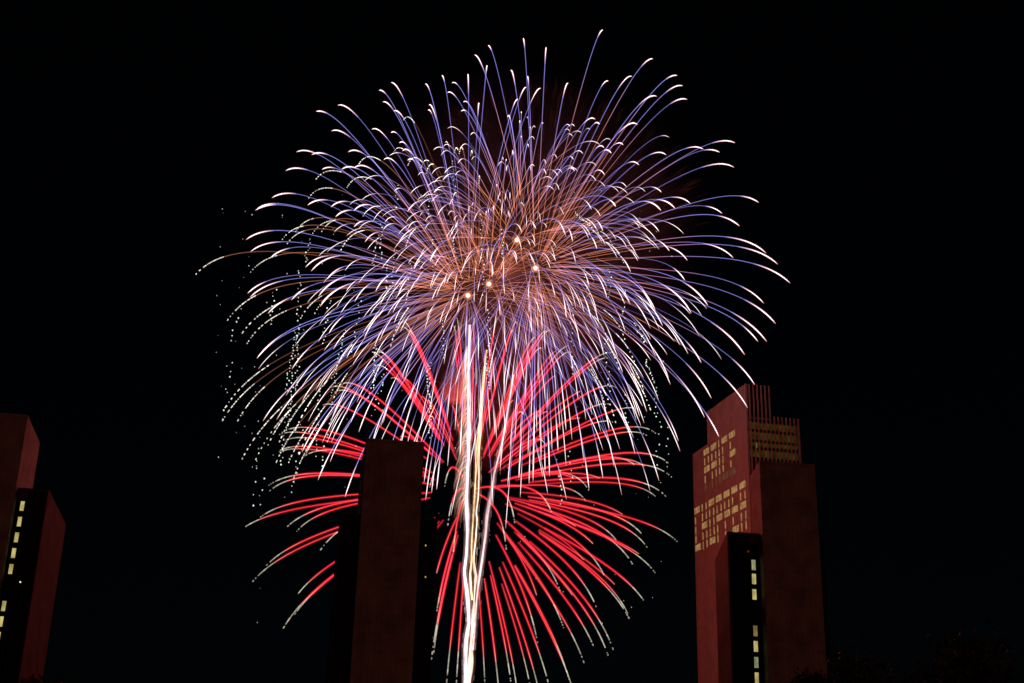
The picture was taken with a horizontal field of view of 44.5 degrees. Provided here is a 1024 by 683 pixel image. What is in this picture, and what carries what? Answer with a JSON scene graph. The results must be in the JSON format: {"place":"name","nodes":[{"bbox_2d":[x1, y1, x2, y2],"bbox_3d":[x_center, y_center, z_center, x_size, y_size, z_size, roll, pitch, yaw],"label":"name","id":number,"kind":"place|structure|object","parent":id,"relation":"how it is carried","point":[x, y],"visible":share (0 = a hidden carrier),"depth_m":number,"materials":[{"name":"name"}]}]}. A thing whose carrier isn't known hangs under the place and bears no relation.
{"place":"outdoors","nodes":[
{"label":"outdoors","id":0,"kind":"place"},
{"bbox_2d":[0,413,65,682],"bbox_3d":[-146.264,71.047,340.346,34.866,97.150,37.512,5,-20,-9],"label":"agency building","id":1,"kind":"structure","parent":0,"point":[32,527],"depth_m":335.12,"materials":[{"name":"stone"}]},
{"bbox_2d":[19,671,74,682],"bbox_3d":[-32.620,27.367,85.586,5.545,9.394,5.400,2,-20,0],"label":"tree","id":2,"kind":"object","parent":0,"point":[36,680],"visible":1,"depth_m":86.74,"materials":[{"name":"black plant"}]},
{"bbox_2d":[326,438,437,682],"bbox_3d":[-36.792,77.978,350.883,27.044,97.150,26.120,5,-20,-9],"label":"agency building","id":3,"kind":"structure","parent":0,"point":[381,619],"depth_m":343.59,"materials":[{"name":"stone"}]},
{"bbox_2d":[0,0,1023,682],"label":"sky","id":4,"kind":"structure","parent":0,"point":[245,245],"materials":[{"name":"black"}]},
{"bbox_2d":[693,383,801,682],"bbox_3d":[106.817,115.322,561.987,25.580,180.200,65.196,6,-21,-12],"label":"office tower","id":5,"kind":"structure","parent":0,"point":[745,434],"depth_m":568.74,"materials":[{"name":"stone"}]},
{"bbox_2d":[694,506,699,513],"bbox_3d":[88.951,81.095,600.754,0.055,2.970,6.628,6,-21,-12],"label":"lit window","id":6,"kind":"structure","parent":5,"relation":"in","point":[697,509],"depth_m":600.44,"materials":[{"name":"yellow glass"}]},
{"bbox_2d":[695,543,700,551],"bbox_3d":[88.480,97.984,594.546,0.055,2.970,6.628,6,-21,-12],"label":"lit window","id":7,"kind":"structure","parent":5,"relation":"in","point":[698,547],"depth_m":594.32,"materials":[{"name":"yellow glass"}]},
{"bbox_2d":[702,521,706,528],"bbox_3d":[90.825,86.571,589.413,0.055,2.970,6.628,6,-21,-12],"label":"lit window","id":8,"kind":"structure","parent":5,"relation":"in","point":[704,524],"depth_m":589.47,"materials":[{"name":"yellow glass"}]},
{"bbox_2d":[704,447,708,455],"bbox_3d":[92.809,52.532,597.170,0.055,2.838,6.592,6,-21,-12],"label":"lit window","id":9,"kind":"structure","parent":5,"relation":"in","point":[706,451],"depth_m":596.86,"materials":[{"name":"yellow glass"}]},
{"bbox_2d":[704,465,709,472],"bbox_3d":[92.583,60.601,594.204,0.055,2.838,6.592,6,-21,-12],"label":"lit window","id":10,"kind":"structure","parent":5,"relation":"in","point":[706,469],"depth_m":594.32,"materials":[{"name":"yellow glass"}]},
{"bbox_2d":[709,498,713,506],"bbox_3d":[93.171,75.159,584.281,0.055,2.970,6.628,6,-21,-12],"label":"lit window","id":11,"kind":"structure","parent":5,"relation":"in","point":[711,502],"depth_m":584.03,"materials":[{"name":"yellow glass"}]},
{"bbox_2d":[710,536,714,544],"bbox_3d":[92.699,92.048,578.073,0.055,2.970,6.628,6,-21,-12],"label":"lit window","id":12,"kind":"structure","parent":5,"relation":"in","point":[712,540],"depth_m":578.00,"materials":[{"name":"yellow glass"}]},
{"bbox_2d":[711,442,715,450],"bbox_3d":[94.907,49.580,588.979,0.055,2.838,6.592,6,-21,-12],"label":"lit window","id":13,"kind":"structure","parent":5,"relation":"in","point":[713,446],"depth_m":588.76,"materials":[{"name":"yellow glass"}]},
{"bbox_2d":[711,460,716,468],"bbox_3d":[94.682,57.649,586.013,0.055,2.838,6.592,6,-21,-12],"label":"lit window","id":14,"kind":"structure","parent":5,"relation":"in","point":[713,464],"depth_m":585.67,"materials":[{"name":"yellow glass"}]},
{"bbox_2d":[716,494,721,502],"bbox_3d":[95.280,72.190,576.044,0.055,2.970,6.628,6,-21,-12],"label":"lit window","id":15,"kind":"structure","parent":5,"relation":"in","point":[719,497],"depth_m":575.89,"materials":[{"name":"yellow glass"}]},
{"bbox_2d":[716,513,721,521],"bbox_3d":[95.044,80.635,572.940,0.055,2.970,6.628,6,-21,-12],"label":"lit window","id":16,"kind":"structure","parent":5,"relation":"in","point":[719,517],"depth_m":572.81,"materials":[{"name":"yellow glass"}]},
{"bbox_2d":[721,435,726,443],"bbox_3d":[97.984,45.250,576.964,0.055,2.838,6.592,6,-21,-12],"label":"lit window","id":17,"kind":"structure","parent":5,"relation":"in","point":[724,439],"depth_m":577.02,"materials":[{"name":"yellow glass"}]},
{"bbox_2d":[723,472,727,479],"bbox_3d":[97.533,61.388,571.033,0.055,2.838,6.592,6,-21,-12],"label":"lit window","id":18,"kind":"structure","parent":5,"relation":"in","point":[725,475],"depth_m":570.99,"materials":[{"name":"black glass"}]},
{"bbox_2d":[723,489,728,497],"bbox_3d":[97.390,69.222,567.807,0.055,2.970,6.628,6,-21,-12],"label":"lit window","id":19,"kind":"structure","parent":5,"relation":"in","point":[726,493],"depth_m":567.72,"materials":[{"name":"yellow glass"}]},
{"bbox_2d":[724,509,729,517],"bbox_3d":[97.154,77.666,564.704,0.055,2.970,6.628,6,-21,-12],"label":"lit window","id":20,"kind":"structure","parent":5,"relation":"in","point":[726,513],"depth_m":564.89,"materials":[{"name":"yellow glass"}]},
{"bbox_2d":[729,430,734,438],"bbox_3d":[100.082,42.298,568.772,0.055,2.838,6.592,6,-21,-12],"label":"lit window","id":21,"kind":"structure","parent":5,"relation":"in","point":[731,434],"depth_m":568.69,"materials":[{"name":"yellow glass"}]},
{"bbox_2d":[730,448,735,456],"bbox_3d":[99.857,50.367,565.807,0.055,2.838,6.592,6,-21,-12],"label":"lit window","id":22,"kind":"structure","parent":5,"relation":"in","point":[732,452],"depth_m":565.58,"materials":[{"name":"yellow glass"}]},
{"bbox_2d":[730,467,735,475],"bbox_3d":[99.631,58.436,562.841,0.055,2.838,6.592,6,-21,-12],"label":"lit window","id":23,"kind":"structure","parent":5,"relation":"in","point":[732,471],"depth_m":562.82,"materials":[{"name":"black glass"}]},
{"bbox_2d":[731,485,736,493],"bbox_3d":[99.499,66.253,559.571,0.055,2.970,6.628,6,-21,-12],"label":"lit window","id":24,"kind":"structure","parent":5,"relation":"in","point":[734,489],"depth_m":559.54,"materials":[{"name":"yellow glass"}]},
{"bbox_2d":[732,505,737,513],"bbox_3d":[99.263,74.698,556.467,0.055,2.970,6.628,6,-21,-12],"label":"lit window","id":25,"kind":"structure","parent":5,"relation":"in","point":[734,509],"depth_m":556.54,"materials":[{"name":"yellow glass"}]},
{"bbox_2d":[733,525,738,531],"bbox_3d":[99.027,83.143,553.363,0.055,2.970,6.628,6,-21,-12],"label":"lit window","id":26,"kind":"structure","parent":5,"relation":"in","point":[736,528],"depth_m":552.68,"materials":[{"name":"yellow glass"}]},
{"bbox_2d":[739,480,745,489],"bbox_3d":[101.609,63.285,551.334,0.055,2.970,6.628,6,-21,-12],"label":"lit window","id":27,"kind":"structure","parent":5,"relation":"in","point":[741,485],"depth_m":551.26,"materials":[{"name":"yellow glass"}]},
{"bbox_2d":[740,500,745,509],"bbox_3d":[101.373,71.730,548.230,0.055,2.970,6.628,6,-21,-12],"label":"lit window","id":28,"kind":"structure","parent":5,"relation":"in","point":[743,504],"depth_m":548.31,"materials":[{"name":"yellow glass"}]},
{"bbox_2d":[715,460,831,682],"bbox_3d":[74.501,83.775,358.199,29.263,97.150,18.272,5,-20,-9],"label":"agency building","id":29,"kind":"structure","parent":0,"point":[772,609],"depth_m":355.56,"materials":[{"name":"stone"}]},
{"bbox_2d":[789,667,826,682],"bbox_3d":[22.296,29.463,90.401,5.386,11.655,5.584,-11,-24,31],"label":"tree","id":30,"kind":"object","parent":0,"point":[808,679],"visible":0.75,"depth_m":91.41,"materials":[{"name":"black plant"}]},
{"bbox_2d":[806,636,912,682],"bbox_3d":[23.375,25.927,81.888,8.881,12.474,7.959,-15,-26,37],"label":"tree","id":31,"kind":"object","parent":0,"point":[848,671],"visible":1,"depth_m":81.67,"materials":[{"name":"black plant"}]},
{"bbox_2d":[896,613,1023,682],"bbox_3d":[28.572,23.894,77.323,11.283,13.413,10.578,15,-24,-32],"label":"tree","id":32,"kind":"object","parent":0,"point":[968,660],"visible":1,"depth_m":76.61,"materials":[{"name":"black plant"}]}
]}

